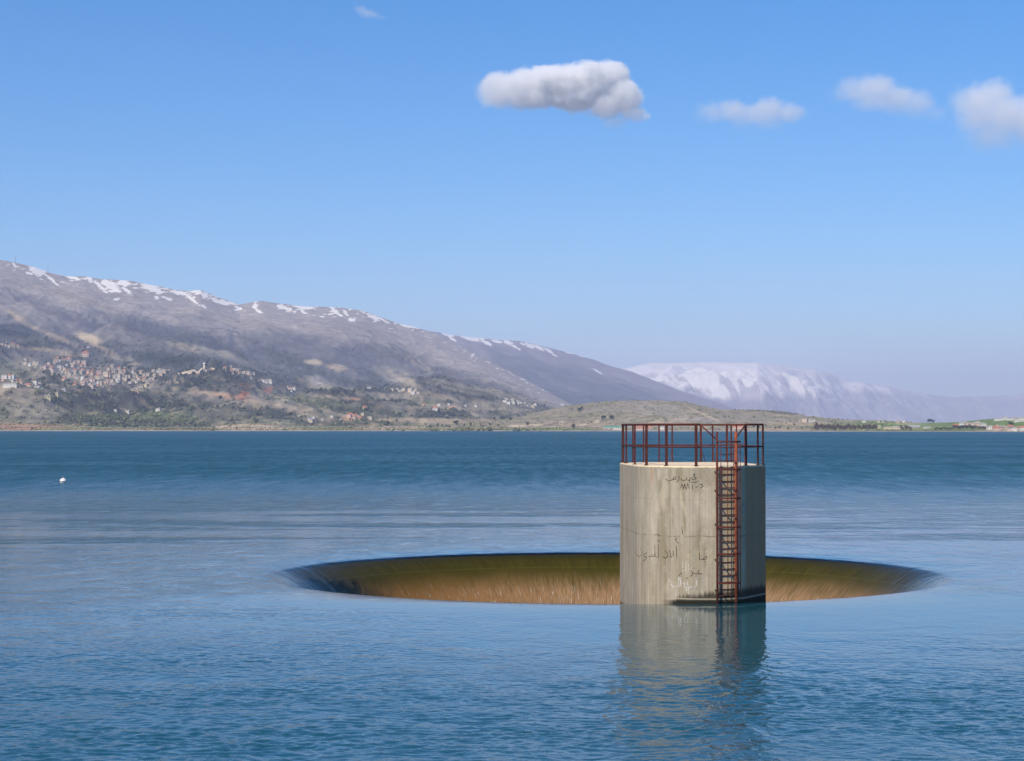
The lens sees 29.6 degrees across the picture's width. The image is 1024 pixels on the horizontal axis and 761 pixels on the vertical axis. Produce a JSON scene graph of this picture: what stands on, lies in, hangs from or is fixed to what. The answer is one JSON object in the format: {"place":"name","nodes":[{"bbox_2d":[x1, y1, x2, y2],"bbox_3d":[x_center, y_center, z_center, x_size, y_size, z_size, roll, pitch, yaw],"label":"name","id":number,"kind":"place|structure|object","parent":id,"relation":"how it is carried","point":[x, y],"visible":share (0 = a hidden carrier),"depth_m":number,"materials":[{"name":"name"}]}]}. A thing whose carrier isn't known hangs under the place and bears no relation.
{"place":"outdoors","nodes":[
{"label":"outdoors","id":0,"kind":"place"},
{"bbox_2d":[0,260,571,430],"bbox_3d":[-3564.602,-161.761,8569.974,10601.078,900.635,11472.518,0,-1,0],"label":"mountains","id":1,"kind":"structure","parent":0,"point":[37,300],"depth_m":7574.44,"materials":[{"name":"grey stone"}]},
{"bbox_2d":[3,383,16,387],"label":"long building","id":2,"kind":"structure","parent":1,"relation":"on","point":[6,385],"depth_m":3898.50,"materials":[{"name":"white paint"}]},
{"bbox_2d":[44,394,50,400],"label":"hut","id":3,"kind":"object","parent":1,"relation":"on","point":[48,396],"visible":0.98,"depth_m":3894.59,"materials":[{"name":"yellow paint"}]},
{"bbox_2d":[82,351,88,356],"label":"house","id":4,"kind":"structure","parent":1,"relation":"on","point":[85,353],"depth_m":5916.99,"materials":[{"name":"pink paint"}]},
{"bbox_2d":[103,371,108,376],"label":"apartment block","id":5,"kind":"structure","parent":1,"relation":"on","point":[105,374],"depth_m":5048.97,"materials":[{"name":"beige paint"}]},
{"bbox_2d":[178,370,197,373],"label":"retaining wall","id":6,"kind":"structure","parent":1,"relation":"on","point":[189,372],"depth_m":4950.48,"materials":[{"name":"beige paint"}]},
{"bbox_2d":[198,367,214,373],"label":"retaining wall","id":7,"kind":"structure","parent":1,"relation":"on","point":[206,370],"depth_m":4896.88,"materials":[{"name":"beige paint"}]},
{"bbox_2d":[0,321,572,430],"bbox_3d":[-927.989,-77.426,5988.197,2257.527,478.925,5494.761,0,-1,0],"label":"woodland","id":8,"kind":"object","parent":1,"relation":"on","point":[141,419],"visible":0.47,"depth_m":4488.77,"materials":[{"name":"green plant"}]},
{"bbox_2d":[0,363,583,430],"bbox_3d":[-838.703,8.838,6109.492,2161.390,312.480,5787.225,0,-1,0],"label":"scrub","id":9,"kind":"object","parent":1,"relation":"on","point":[190,414],"visible":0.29,"depth_m":4228.27,"materials":[{"name":"green plant"}]},
{"bbox_2d":[0,431,1023,760],"bbox_3d":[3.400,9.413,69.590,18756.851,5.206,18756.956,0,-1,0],"label":"water","id":10,"kind":"structure","parent":0,"point":[150,609],"depth_m":53.02,"materials":[{"name":"blue liquid"}]},
{"bbox_2d":[267,552,951,603],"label":"spillway","id":11,"kind":"object","parent":10,"relation":"in","point":[570,577],"visible":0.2,"depth_m":77.91,"materials":[{"name":"concrete"}]},
{"bbox_2d":[620,423,765,603],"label":"tower","id":12,"kind":"structure","parent":11,"relation":"on","point":[693,532],"depth_m":58.04,"materials":[{"name":"concrete"}]},
{"bbox_2d":[0,400,1023,431],"bbox_3d":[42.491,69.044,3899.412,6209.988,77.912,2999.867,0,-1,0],"label":"hills","id":13,"kind":"structure","parent":0,"point":[671,410],"depth_m":3588.15,"materials":[{"name":"green plant"}]},
{"bbox_2d":[0,400,911,430],"bbox_3d":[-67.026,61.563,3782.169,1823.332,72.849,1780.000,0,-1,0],"label":"scrub","id":14,"kind":"object","parent":13,"relation":"on","point":[296,428],"visible":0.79,"depth_m":3479.68,"materials":[{"name":"green plant"}]},
{"bbox_2d":[604,426,621,429],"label":"shed","id":15,"kind":"structure","parent":13,"relation":"on","point":[614,427],"depth_m":3266.97,"materials":[{"name":"white paint"}]},
{"bbox_2d":[636,426,651,429],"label":"shed","id":16,"kind":"structure","parent":13,"relation":"on","point":[641,427],"depth_m":3188.10,"materials":[{"name":"white paint"}]},
{"bbox_2d":[883,426,899,429],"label":"long building","id":17,"kind":"structure","parent":13,"relation":"on","point":[893,427],"depth_m":3067.80,"materials":[{"name":"beige paint"}]},
{"bbox_2d":[908,425,919,428],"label":"shed","id":18,"kind":"structure","parent":13,"relation":"on","point":[914,426],"depth_m":3168.95,"materials":[{"name":"white paint"}]},
{"bbox_2d":[964,422,983,426],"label":"long building","id":19,"kind":"structure","parent":13,"relation":"on","point":[973,423],"depth_m":3065.87,"materials":[{"name":"beige paint"}]},
{"bbox_2d":[992,426,999,430],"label":"house","id":20,"kind":"structure","parent":13,"relation":"on","point":[995,428],"depth_m":2791.25,"materials":[{"name":"white paint"}]},
{"bbox_2d":[994,418,1004,420],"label":"long building","id":21,"kind":"structure","parent":13,"relation":"on","point":[998,419],"depth_m":3627.76,"materials":[{"name":"white paint"}]},
{"bbox_2d":[0,0,1023,396],"label":"sky","id":22,"kind":"structure","parent":0,"point":[835,187],"materials":[{"name":"blue"}]},
{"bbox_2d":[429,331,737,409],"bbox_3d":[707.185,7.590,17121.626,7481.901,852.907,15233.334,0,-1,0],"label":"mountains","id":23,"kind":"structure","parent":0,"point":[571,378],"depth_m":15720.98,"materials":[{"name":"grey stone"}]},
{"bbox_2d":[624,362,1023,422],"bbox_3d":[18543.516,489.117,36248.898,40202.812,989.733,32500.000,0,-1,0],"label":"mountains","id":24,"kind":"structure","parent":0,"point":[789,389],"depth_m":25911.62,"materials":[{"name":"white snow"}]}
]}

